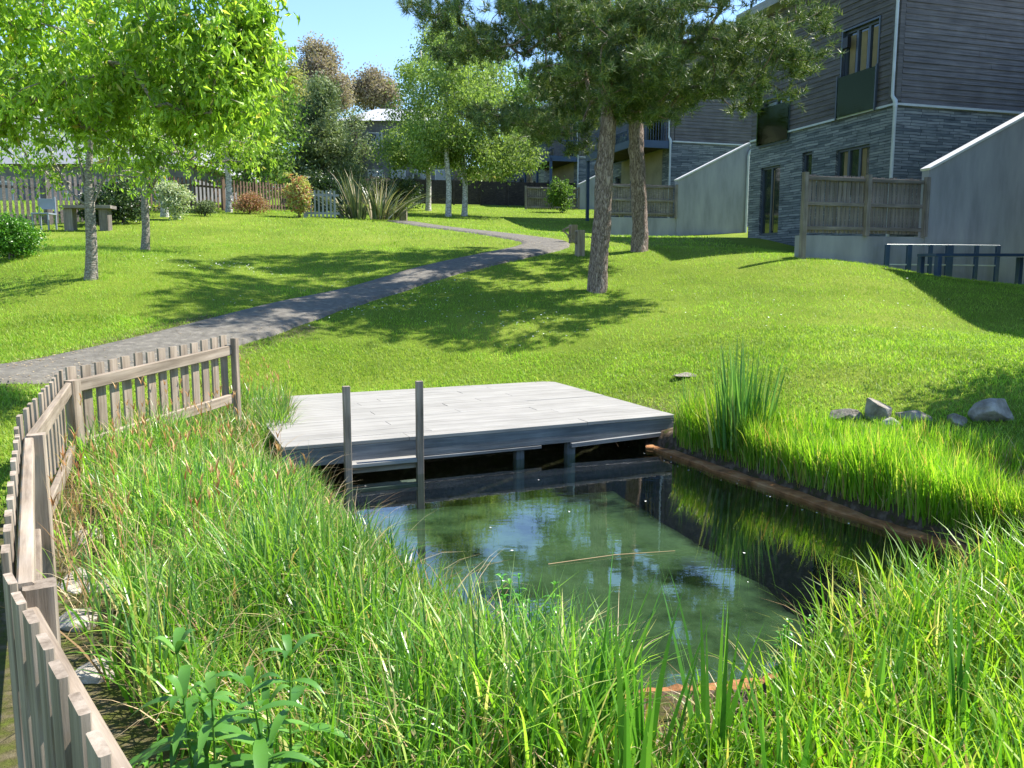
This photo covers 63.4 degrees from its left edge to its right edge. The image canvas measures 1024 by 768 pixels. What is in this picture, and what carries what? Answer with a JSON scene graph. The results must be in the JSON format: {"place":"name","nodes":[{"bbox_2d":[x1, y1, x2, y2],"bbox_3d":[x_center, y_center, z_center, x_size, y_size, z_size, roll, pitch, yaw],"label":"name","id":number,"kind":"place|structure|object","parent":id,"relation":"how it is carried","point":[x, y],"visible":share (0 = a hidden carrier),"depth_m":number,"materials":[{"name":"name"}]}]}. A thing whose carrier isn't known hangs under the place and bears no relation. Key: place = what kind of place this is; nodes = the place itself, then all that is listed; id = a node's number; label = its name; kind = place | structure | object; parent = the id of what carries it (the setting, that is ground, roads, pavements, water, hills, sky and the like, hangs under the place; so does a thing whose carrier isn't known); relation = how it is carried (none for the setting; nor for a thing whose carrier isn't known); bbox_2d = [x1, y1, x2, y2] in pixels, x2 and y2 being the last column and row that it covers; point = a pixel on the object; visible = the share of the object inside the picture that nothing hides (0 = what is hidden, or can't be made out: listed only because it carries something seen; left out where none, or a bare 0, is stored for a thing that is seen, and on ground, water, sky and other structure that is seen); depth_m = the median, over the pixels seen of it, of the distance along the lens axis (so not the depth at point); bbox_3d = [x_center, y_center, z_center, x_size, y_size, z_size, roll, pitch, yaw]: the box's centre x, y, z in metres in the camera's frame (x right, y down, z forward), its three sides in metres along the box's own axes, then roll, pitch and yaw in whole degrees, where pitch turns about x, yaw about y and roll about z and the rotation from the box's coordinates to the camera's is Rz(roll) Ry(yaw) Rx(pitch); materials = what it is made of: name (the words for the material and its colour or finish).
{"place":"outdoors","nodes":[
{"label":"outdoors","id":0,"kind":"place"},
{"bbox_2d":[0,220,569,383],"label":"path","id":1,"kind":"structure","parent":0,"point":[256,323],"depth_m":13.71,"materials":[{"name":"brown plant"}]},
{"bbox_2d":[0,0,764,167],"label":"sky","id":2,"kind":"structure","parent":0,"point":[364,30],"materials":[{"name":"blue"}]},
{"bbox_2d":[0,198,1023,767],"bbox_3d":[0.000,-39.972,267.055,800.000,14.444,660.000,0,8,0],"label":"ground","id":3,"kind":"structure","parent":0,"point":[772,544],"depth_m":12.79,"materials":[{"name":"green plant"}]},
{"bbox_2d":[0,206,53,258],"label":"round shrub","id":4,"kind":"object","parent":3,"relation":"on","point":[15,237],"visible":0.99,"depth_m":16.74,"materials":[{"name":"green plant"}]},
{"bbox_2d":[31,197,57,229],"bbox_3d":[-13.297,-4.849,23.564,0.500,0.950,0.440,0,8,0],"label":"garden chair","id":5,"kind":"object","parent":3,"relation":"on","point":[46,203],"visible":0.84,"depth_m":23.71,"materials":[{"name":"white paint"}]},
{"bbox_2d":[0,170,110,224],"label":"slatted fence","id":6,"kind":"object","parent":3,"relation":"on","point":[3,186],"visible":0.41,"depth_m":24.83,"materials":[{"name":"brown wood"}]},
{"bbox_2d":[0,18,112,86],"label":"background tree","id":7,"kind":"object","parent":3,"relation":"on","point":[27,56],"visible":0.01,"depth_m":60.09,"materials":[{"name":"green plant"}]},
{"bbox_2d":[57,568,87,593],"bbox_3d":[-2.384,1.087,4.500,0.166,0.106,0.322,-7,10,-41],"label":"rock","id":8,"kind":"object","parent":3,"relation":"on","point":[70,588],"visible":0.36,"depth_m":4.46,"materials":[{"name":"grey stone"}]},
{"bbox_2d":[59,608,99,631],"bbox_3d":[-2.106,1.158,4.007,0.219,0.145,0.236,-7,10,-41],"label":"rock","id":9,"kind":"object","parent":3,"relation":"on","point":[65,625],"visible":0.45,"depth_m":3.95,"materials":[{"name":"grey stone"}]},
{"bbox_2d":[69,528,102,544],"bbox_3d":[-2.695,0.966,5.236,0.188,0.091,0.292,0,8,-3],"label":"rock","id":10,"kind":"object","parent":3,"relation":"on","point":[80,532],"visible":0.15,"depth_m":5.20,"materials":[{"name":"grey stone"}]},
{"bbox_2d":[59,205,116,230],"bbox_3d":[-12.059,-4.703,23.636,1.404,0.746,0.453,-1,8,-4],"label":"timber bench","id":11,"kind":"object","parent":3,"relation":"on","point":[70,217],"visible":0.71,"depth_m":23.52,"materials":[{"name":"grey wood"}]},
{"bbox_2d":[74,187,114,225],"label":"dark shrub","id":12,"kind":"object","parent":3,"relation":"on","point":[100,200],"visible":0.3,"depth_m":24.65,"materials":[{"name":"green plant"}]},
{"bbox_2d":[75,658,117,683],"bbox_3d":[-1.778,1.230,3.517,0.202,0.109,0.178,-1,8,-11],"label":"rock","id":13,"kind":"object","parent":3,"relation":"on","point":[85,677],"visible":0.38,"depth_m":3.46,"materials":[{"name":"grey stone"}]},
{"bbox_2d":[0,0,199,280],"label":"cherry tree","id":14,"kind":"object","parent":3,"relation":"on","point":[91,255],"visible":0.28,"depth_m":14.69,"materials":[{"name":"green plant"}]},
{"bbox_2d":[0,335,241,767],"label":"picket fence","id":15,"kind":"object","parent":3,"relation":"on","point":[59,721],"visible":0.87,"depth_m":3.35,"materials":[{"name":"beige wood"}]},
{"bbox_2d":[93,178,150,224],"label":"dark shrub","id":16,"kind":"object","parent":3,"relation":"on","point":[128,207],"visible":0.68,"depth_m":25.30,"materials":[{"name":"green plant"}]},
{"bbox_2d":[0,115,258,202],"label":"building","id":17,"kind":"structure","parent":3,"relation":"on","point":[8,172],"depth_m":42.98,"materials":[{"name":"stone"}]},
{"bbox_2d":[0,0,299,199],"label":"cherry tree","id":18,"kind":"object","parent":3,"relation":"on","point":[238,33],"visible":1,"depth_m":8.36,"materials":[{"name":"green plant"}]},
{"bbox_2d":[85,34,218,216],"bbox_3d":[-11.843,-8.970,28.186,5.338,6.701,4.695,0,8,0],"label":"slim tree","id":19,"kind":"object","parent":3,"relation":"on","point":[162,211],"visible":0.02,"depth_m":28.21,"materials":[{"name":"green plant"}]},
{"bbox_2d":[133,719,178,767],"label":"weed","id":20,"kind":"object","parent":3,"relation":"on","point":[147,765],"visible":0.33,"depth_m":2.80,"materials":[{"name":"green plant"}]},
{"bbox_2d":[55,0,277,249],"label":"cherry tree","id":21,"kind":"object","parent":3,"relation":"on","point":[145,236],"visible":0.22,"depth_m":19.59,"materials":[{"name":"green plant"}]},
{"bbox_2d":[151,179,196,219],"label":"variegated shrub","id":22,"kind":"object","parent":3,"relation":"on","point":[173,196],"visible":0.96,"depth_m":27.18,"materials":[{"name":"green plant"}]},
{"bbox_2d":[46,354,332,589],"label":"sedge seed heads","id":23,"kind":"object","parent":3,"relation":"on","point":[143,421],"visible":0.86,"depth_m":5.22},
{"bbox_2d":[110,171,285,210],"bbox_3d":[-12.062,-7.350,32.810,0.354,1.889,8.215,5,9,32],"label":"slatted fence","id":24,"kind":"object","parent":3,"relation":"on","point":[254,187],"visible":0.42,"depth_m":33.25,"materials":[{"name":"wood"}]},
{"bbox_2d":[129,627,270,767],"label":"broadleaf plant","id":25,"kind":"object","parent":3,"relation":"on","point":[204,736],"visible":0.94,"depth_m":2.37,"materials":[{"name":"green plant"}]},
{"bbox_2d":[190,200,218,215],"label":"shrub","id":26,"kind":"object","parent":3,"relation":"on","point":[204,207],"visible":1,"depth_m":29.36,"materials":[{"name":"green plant"}]},
{"bbox_2d":[178,62,295,211],"bbox_3d":[-11.055,-9.707,31.857,5.253,6.293,4.885,0,8,0],"label":"slim tree","id":27,"kind":"object","parent":3,"relation":"on","point":[228,205],"visible":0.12,"depth_m":32.20,"materials":[{"name":"green plant"}]},
{"bbox_2d":[230,190,271,213],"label":"rusty shrub","id":28,"kind":"object","parent":3,"relation":"on","point":[252,203],"visible":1,"depth_m":31.61,"materials":[{"name":"orange plant"}]},
{"bbox_2d":[178,79,328,201],"bbox_3d":[-12.259,-11.525,38.810,7.199,6.865,5.563,0,8,0],"label":"background tree","id":29,"kind":"object","parent":3,"relation":"on","point":[290,109],"visible":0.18,"depth_m":38.62,"materials":[{"name":"green plant"}]},
{"bbox_2d":[232,39,313,199],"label":"background tree","id":30,"kind":"object","parent":3,"relation":"on","point":[295,72],"visible":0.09,"depth_m":59.10,"materials":[{"name":"green plant"}]},
{"bbox_2d":[210,634,352,767],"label":"broadleaf plant","id":31,"kind":"object","parent":3,"relation":"on","point":[260,757],"visible":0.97,"depth_m":2.48,"materials":[{"name":"green plant"}]},
{"bbox_2d":[277,172,313,217],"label":"shrub","id":32,"kind":"object","parent":3,"relation":"on","point":[296,197],"visible":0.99,"depth_m":30.74,"materials":[{"name":"yellow plant"}]},
{"bbox_2d":[303,189,339,217],"bbox_3d":[-7.127,-6.710,31.025,1.314,1.200,0.113,-2,8,-13],"label":"garden screen","id":33,"kind":"object","parent":3,"relation":"on","point":[334,195],"visible":0.9,"depth_m":31.03,"materials":[{"name":"white wood"}]},
{"bbox_2d":[272,70,372,208],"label":"conifer","id":34,"kind":"object","parent":3,"relation":"on","point":[322,151],"visible":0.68,"depth_m":41.92,"materials":[{"name":"green plant"}]},
{"bbox_2d":[286,30,358,118],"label":"background tree","id":35,"kind":"object","parent":3,"relation":"on","point":[317,57],"visible":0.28,"depth_m":74.15,"materials":[{"name":"brown plant"}]},
{"bbox_2d":[295,163,350,211],"bbox_3d":[-8.407,-8.724,37.277,2.483,2.267,2.586,0,8,0],"label":"dark shrub","id":36,"kind":"object","parent":3,"relation":"on","point":[323,183],"visible":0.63,"depth_m":36.82,"materials":[{"name":"green plant"}]},
{"bbox_2d":[331,100,380,176],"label":"background tree","id":37,"kind":"object","parent":3,"relation":"on","point":[357,121],"visible":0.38,"depth_m":61.75,"materials":[{"name":"green plant"}]},
{"bbox_2d":[311,168,430,219],"bbox_3d":[-5.709,-7.480,32.359,6.864,2.093,4.247,1,8,9],"label":"flax clump","id":38,"kind":"object","parent":3,"relation":"on","point":[357,209],"visible":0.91,"depth_m":32.15,"materials":[{"name":"green plant"}]},
{"bbox_2d":[346,55,406,112],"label":"background tree","id":39,"kind":"object","parent":3,"relation":"on","point":[371,87],"visible":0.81,"depth_m":80.04,"materials":[{"name":"brown plant"}]},
{"bbox_2d":[253,155,504,197],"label":"distant woodland","id":40,"kind":"object","parent":3,"relation":"on","point":[484,178],"depth_m":90.86,"materials":[{"name":"green plant"}]},
{"bbox_2d":[0,199,769,248],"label":"lawn grass","id":41,"kind":"structure","parent":3,"relation":"on","point":[500,229],"depth_m":27.89,"materials":[{"name":"green plant"}]},
{"bbox_2d":[365,171,424,208],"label":"dark shrub","id":42,"kind":"object","parent":3,"relation":"on","point":[408,186],"visible":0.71,"depth_m":44.68,"materials":[{"name":"green plant"}]},
{"bbox_2d":[337,109,461,194],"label":"building","id":43,"kind":"structure","parent":3,"relation":"on","point":[376,127],"depth_m":64.30,"materials":[{"name":"grey glass"}]},
{"bbox_2d":[367,132,382,147],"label":"window","id":44,"kind":"structure","parent":43,"relation":"in","point":[376,134],"depth_m":63.95,"materials":[{"name":"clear glass"}]},
{"bbox_2d":[363,48,459,210],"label":"birch tree","id":45,"kind":"object","parent":3,"relation":"on","point":[394,149],"visible":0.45,"depth_m":42.95,"materials":[{"name":"green plant"}]},
{"bbox_2d":[279,175,575,205],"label":"boundary fence","id":46,"kind":"object","parent":3,"relation":"on","point":[491,193],"visible":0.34,"depth_m":52.05,"materials":[{"name":"brown wood"}]},
{"bbox_2d":[392,9,499,216],"bbox_3d":[-3.032,-12.965,39.748,5.255,9.950,4.647,0,8,0],"label":"birch tree","id":47,"kind":"object","parent":3,"relation":"on","point":[446,85],"visible":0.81,"depth_m":39.10,"materials":[{"name":"green plant"}]},
{"bbox_2d":[400,20,518,180],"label":"background tree","id":48,"kind":"object","parent":3,"relation":"on","point":[492,75],"visible":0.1,"depth_m":58.98,"materials":[{"name":"green plant"}]},
{"bbox_2d":[253,381,673,523],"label":"jetty","id":49,"kind":"object","parent":3,"relation":"on","point":[386,430],"visible":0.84,"depth_m":8.72,"materials":[{"name":"grey wood"}]},
{"bbox_2d":[420,56,552,215],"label":"birch tree","id":50,"kind":"object","parent":3,"relation":"on","point":[501,161],"visible":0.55,"depth_m":40.28,"materials":[{"name":"green plant"}]},
{"bbox_2d":[470,46,559,181],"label":"background tree","id":51,"kind":"object","parent":3,"relation":"on","point":[519,83],"visible":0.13,"depth_m":62.92,"materials":[{"name":"green plant"}]},
{"bbox_2d":[500,120,543,182],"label":"house","id":52,"kind":"structure","parent":3,"relation":"on","point":[541,177],"depth_m":69.37,"materials":[{"name":"stone"}]},
{"bbox_2d":[491,573,563,663],"bbox_3d":[0.058,1.042,3.484,0.317,0.489,0.211,1,8,11],"label":"waterside herb","id":53,"kind":"object","parent":3,"relation":"on","point":[512,594],"visible":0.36,"depth_m":3.48,"materials":[{"name":"green plant"}]},
{"bbox_2d":[120,254,974,344],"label":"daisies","id":54,"kind":"object","parent":3,"relation":"on","point":[445,292],"visible":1,"depth_m":15.13,"materials":[{"name":"white plant"}]},
{"bbox_2d":[525,186,579,209],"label":"garden fence","id":55,"kind":"object","parent":3,"relation":"on","point":[533,197],"visible":0.62,"depth_m":50.09,"materials":[{"name":"wood"}]},
{"bbox_2d":[543,176,575,212],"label":"climbing shrub","id":56,"kind":"object","parent":3,"relation":"on","point":[559,193],"visible":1,"depth_m":46.88,"materials":[{"name":"green plant"}]},
{"bbox_2d":[523,92,600,206],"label":"house","id":57,"kind":"structure","parent":3,"relation":"on","point":[572,169],"depth_m":53.28,"materials":[{"name":"stone"}]},
{"bbox_2d":[520,628,619,767],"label":"iris clump","id":58,"kind":"object","parent":3,"relation":"on","point":[581,747],"visible":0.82,"depth_m":2.70,"materials":[{"name":"green plant"}]},
{"bbox_2d":[562,225,577,242],"bbox_3d":[1.595,-4.153,23.219,0.432,0.600,0.190,-2,8,-17],"label":"path bollard","id":59,"kind":"object","parent":3,"relation":"on","point":[572,228],"visible":0.64,"depth_m":23.15,"materials":[{"name":"grey wood"}]},
{"bbox_2d":[528,0,617,95],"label":"background tree","id":60,"kind":"object","parent":3,"relation":"on","point":[543,55],"depth_m":75.20,"materials":[{"name":"green plant"}]},
{"bbox_2d":[567,230,584,256],"bbox_3d":[1.547,-3.401,20.291,0.433,0.720,0.193,-2,8,-17],"label":"path bollard","id":61,"kind":"object","parent":3,"relation":"on","point":[579,241],"visible":0.82,"depth_m":20.23,"materials":[{"name":"grey wood"}]},
{"bbox_2d":[506,543,665,752],"bbox_3d":[0.292,0.968,2.922,0.545,0.742,0.324,-5,9,-33],"label":"iris clump","id":62,"kind":"object","parent":3,"relation":"on","point":[601,674],"visible":0.49,"depth_m":2.91,"materials":[{"name":"green plant"}]},
{"bbox_2d":[578,176,594,209],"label":"terrace wall","id":63,"kind":"structure","parent":3,"relation":"on","point":[582,185],"depth_m":50.87,"materials":[{"name":"grey concrete"}]},
{"bbox_2d":[359,491,829,690],"bbox_3d":[0.221,1.862,6.034,3.104,0.901,4.505,-2,8,-16],"label":"pond bed","id":64,"kind":"object","parent":3,"relation":"on","point":[536,536],"visible":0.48,"depth_m":6.18,"materials":[{"name":"green liquid"}]},
{"bbox_2d":[575,653,657,767],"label":"iris clump","id":65,"kind":"object","parent":3,"relation":"on","point":[645,758],"visible":1,"depth_m":2.44,"materials":[{"name":"green plant"}]},
{"bbox_2d":[456,0,784,251],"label":"pine tree","id":66,"kind":"object","parent":3,"relation":"on","point":[640,236],"visible":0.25,"depth_m":20.33,"materials":[{"name":"green plant"}]},
{"bbox_2d":[395,0,846,293],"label":"pine tree","id":67,"kind":"object","parent":3,"relation":"on","point":[655,55],"visible":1,"depth_m":15.81,"materials":[{"name":"green plant"}]},
{"bbox_2d":[586,587,711,767],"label":"iris clump","id":68,"kind":"object","parent":3,"relation":"on","point":[638,723],"visible":0.8,"depth_m":2.74,"materials":[{"name":"green plant"}]},
{"bbox_2d":[585,37,755,225],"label":"house","id":69,"kind":"structure","parent":3,"relation":"on","point":[707,133],"depth_m":37.78,"materials":[{"name":"stone"}]},
{"bbox_2d":[610,142,750,235],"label":"terrace wall","id":70,"kind":"structure","parent":3,"relation":"on","point":[712,196],"depth_m":35.73,"materials":[{"name":"grey concrete"}]},
{"bbox_2d":[611,183,677,217],"bbox_3d":[5.340,-7.200,34.843,3.516,2.399,0.169,-2,8,-17],"label":"garden fence","id":71,"kind":"object","parent":70,"relation":"on","point":[657,198],"visible":0.55,"depth_m":35.01,"materials":[{"name":"wood"}]},
{"bbox_2d":[674,375,706,411],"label":"bulrush clump","id":72,"kind":"object","parent":3,"relation":"on","point":[687,393],"visible":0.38,"depth_m":8.91,"materials":[{"name":"green plant"}]},
{"bbox_2d":[402,480,1023,767],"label":"bright sedge","id":73,"kind":"object","parent":3,"relation":"on","point":[862,723],"visible":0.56,"depth_m":3.02,"materials":[{"name":"green plant"}]},
{"bbox_2d":[661,570,768,765],"bbox_3d":[0.674,0.974,2.857,0.324,0.728,0.363,0,8,0],"label":"iris clump","id":74,"kind":"object","parent":3,"relation":"on","point":[726,713],"visible":0.74,"depth_m":2.82,"materials":[{"name":"green plant"}]},
{"bbox_2d":[410,563,1023,767],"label":"straw","id":75,"kind":"object","parent":3,"relation":"on","point":[711,715],"visible":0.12,"depth_m":2.93,"materials":[{"name":"plant"}]},
{"bbox_2d":[700,334,789,451],"bbox_3d":[2.243,0.038,8.049,0.822,1.170,0.752,-5,9,-33],"label":"bulrush clump","id":76,"kind":"object","parent":3,"relation":"on","point":[735,397],"visible":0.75,"depth_m":7.96,"materials":[{"name":"green plant"}]},
{"bbox_2d":[730,646,847,767],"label":"iris clump","id":77,"kind":"object","parent":3,"relation":"on","point":[764,748],"visible":0.96,"depth_m":2.56,"materials":[{"name":"green plant"}]},
{"bbox_2d":[769,614,814,678],"bbox_3d":[1.171,1.108,3.521,0.223,0.307,0.163,-7,10,-40],"label":"waterside herb","id":78,"kind":"object","parent":3,"relation":"on","point":[778,656],"visible":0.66,"depth_m":3.51,"materials":[{"name":"green plant"}]},
{"bbox_2d":[645,444,1001,566],"bbox_3d":[2.436,0.975,7.087,0.191,0.109,4.521,-4,8,-25],"label":"stone ledge","id":79,"kind":"object","parent":3,"relation":"on","point":[836,512],"visible":0.84,"depth_m":6.82,"materials":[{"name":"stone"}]},
{"bbox_2d":[828,408,862,419],"bbox_3d":[3.400,0.337,8.474,0.334,0.188,0.217,5,9,31],"label":"rock","id":80,"kind":"object","parent":3,"relation":"on","point":[849,413],"visible":0.62,"depth_m":8.41,"materials":[{"name":"grey stone"}]},
{"bbox_2d":[668,377,1023,551],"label":"waterside reeds","id":81,"kind":"object","parent":3,"relation":"on","point":[906,437],"visible":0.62,"depth_m":6.73,"materials":[{"name":"green plant"}]},
{"bbox_2d":[865,398,891,419],"bbox_3d":[3.686,0.308,8.362,0.211,0.337,0.266,-3,8,-23],"label":"rock","id":82,"kind":"object","parent":3,"relation":"on","point":[875,408],"visible":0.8,"depth_m":8.28,"materials":[{"name":"grey stone"}]},
{"bbox_2d":[736,0,1023,245],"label":"house","id":83,"kind":"structure","parent":3,"relation":"on","point":[903,89],"depth_m":22.58,"materials":[{"name":"stone"}]},
{"bbox_2d":[760,165,779,235],"bbox_3d":[8.508,-5.990,27.156,0.372,2.202,1.022,0,8,0],"label":"french door","id":84,"kind":"structure","parent":83,"relation":"in","point":[771,175],"depth_m":27.22,"materials":[{"name":"paint"}]},
{"bbox_2d":[763,95,788,130],"bbox_3d":[8.542,-8.496,26.708,0.520,1.372,1.494,0,8,0],"label":"window","id":85,"kind":"structure","parent":83,"relation":"in","point":[773,102],"depth_m":26.82,"materials":[{"name":"glass"}]},
{"bbox_2d":[804,152,811,174],"bbox_3d":[9.067,-6.467,25.293,0.193,1.161,0.452,0,8,0],"label":"window","id":86,"kind":"structure","parent":83,"relation":"in","point":[808,156],"depth_m":25.35,"materials":[{"name":"glass"}]},
{"bbox_2d":[837,144,869,198],"bbox_3d":[9.666,-5.973,23.428,0.469,1.390,1.331,0,8,0],"label":"window","id":87,"kind":"structure","parent":83,"relation":"in","point":[854,161],"depth_m":23.44,"materials":[{"name":"glass"}]},
{"bbox_2d":[844,20,878,75],"bbox_3d":[9.701,-8.708,22.948,0.481,2.299,1.371,0,8,0],"label":"window","id":88,"kind":"structure","parent":83,"relation":"in","point":[862,54],"depth_m":22.93,"materials":[{"name":"glass"}]},
{"bbox_2d":[872,584,940,723],"bbox_3d":[1.373,0.986,2.936,0.221,0.656,0.241,0,8,0],"label":"iris clump","id":89,"kind":"object","parent":3,"relation":"on","point":[881,679],"visible":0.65,"depth_m":2.93,"materials":[{"name":"green plant"}]},
{"bbox_2d":[794,112,1023,283],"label":"terrace wall","id":90,"kind":"structure","parent":3,"relation":"on","point":[977,192],"depth_m":20.18,"materials":[{"name":"grey concrete"}]},
{"bbox_2d":[798,172,930,258],"bbox_3d":[8.238,-3.657,19.379,3.521,2.399,0.171,-2,8,-17],"label":"garden fence","id":91,"kind":"object","parent":90,"relation":"on","point":[901,201],"visible":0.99,"depth_m":19.30,"materials":[{"name":"wood"}]},
{"bbox_2d":[895,410,932,420],"bbox_3d":[3.953,0.327,8.149,0.330,0.138,0.212,2,8,12],"label":"rock","id":92,"kind":"object","parent":3,"relation":"on","point":[913,413],"visible":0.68,"depth_m":8.11,"materials":[{"name":"grey stone"}]},
{"bbox_2d":[884,244,1000,281],"bbox_3d":[10.283,-2.825,19.791,3.402,0.996,0.064,-2,8,-17],"label":"metal railing","id":93,"kind":"object","parent":3,"relation":"on","point":[948,264],"visible":0.79,"depth_m":19.77,"materials":[{"name":"grey metal"}]},
{"bbox_2d":[947,413,967,425],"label":"rock","id":94,"kind":"object","parent":3,"relation":"on","point":[957,418],"visible":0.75,"depth_m":7.82,"materials":[{"name":"grey stone"}]},
{"bbox_2d":[917,253,1023,284],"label":"garden table","id":95,"kind":"object","parent":3,"relation":"on","point":[938,265],"visible":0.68,"depth_m":18.78,"materials":[{"name":"grey paint"}]},
{"bbox_2d":[919,570,1023,765],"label":"iris clump","id":96,"kind":"object","parent":3,"relation":"on","point":[951,686],"visible":0.67,"depth_m":2.82,"materials":[{"name":"green plant"}]},
{"bbox_2d":[968,398,1013,421],"bbox_3d":[4.543,0.273,7.859,0.386,0.276,0.300,3,8,18],"label":"rock","id":97,"kind":"object","parent":3,"relation":"on","point":[995,409],"visible":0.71,"depth_m":7.79,"materials":[{"name":"grey stone"}]},
{"bbox_2d":[0,238,1023,353],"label":"lawn grass","id":98,"kind":"structure","parent":0,"point":[114,248],"depth_m":16.17,"materials":[{"name":"green plant"}]},
{"label":"pond water","id":99,"kind":"structure","parent":0,"visible":0},
{"bbox_2d":[0,367,696,767],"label":"sedge bed","id":100,"kind":"object","parent":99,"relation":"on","point":[324,608],"visible":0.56,"depth_m":3.50,"materials":[{"name":"green plant"}]},
{"bbox_2d":[548,551,669,564],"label":"floating stem","id":101,"kind":"object","parent":99,"relation":"on","point":[605,556],"visible":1,"depth_m":5.57,"materials":[{"name":"brown plant"}]},
{"bbox_2d":[638,666,808,691],"bbox_3d":[0.953,1.399,3.694,1.170,0.109,0.258,-2,8,-14],"label":"stone ledge","id":102,"kind":"object","parent":99,"relation":"in","point":[680,687],"visible":0.04,"depth_m":3.71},
{"bbox_2d":[679,436,1016,546],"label":"brown reed bases","id":103,"kind":"object","parent":99,"relation":"in","point":[802,483],"visible":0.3,"depth_m":7.25,"materials":[{"name":"brown plant"}]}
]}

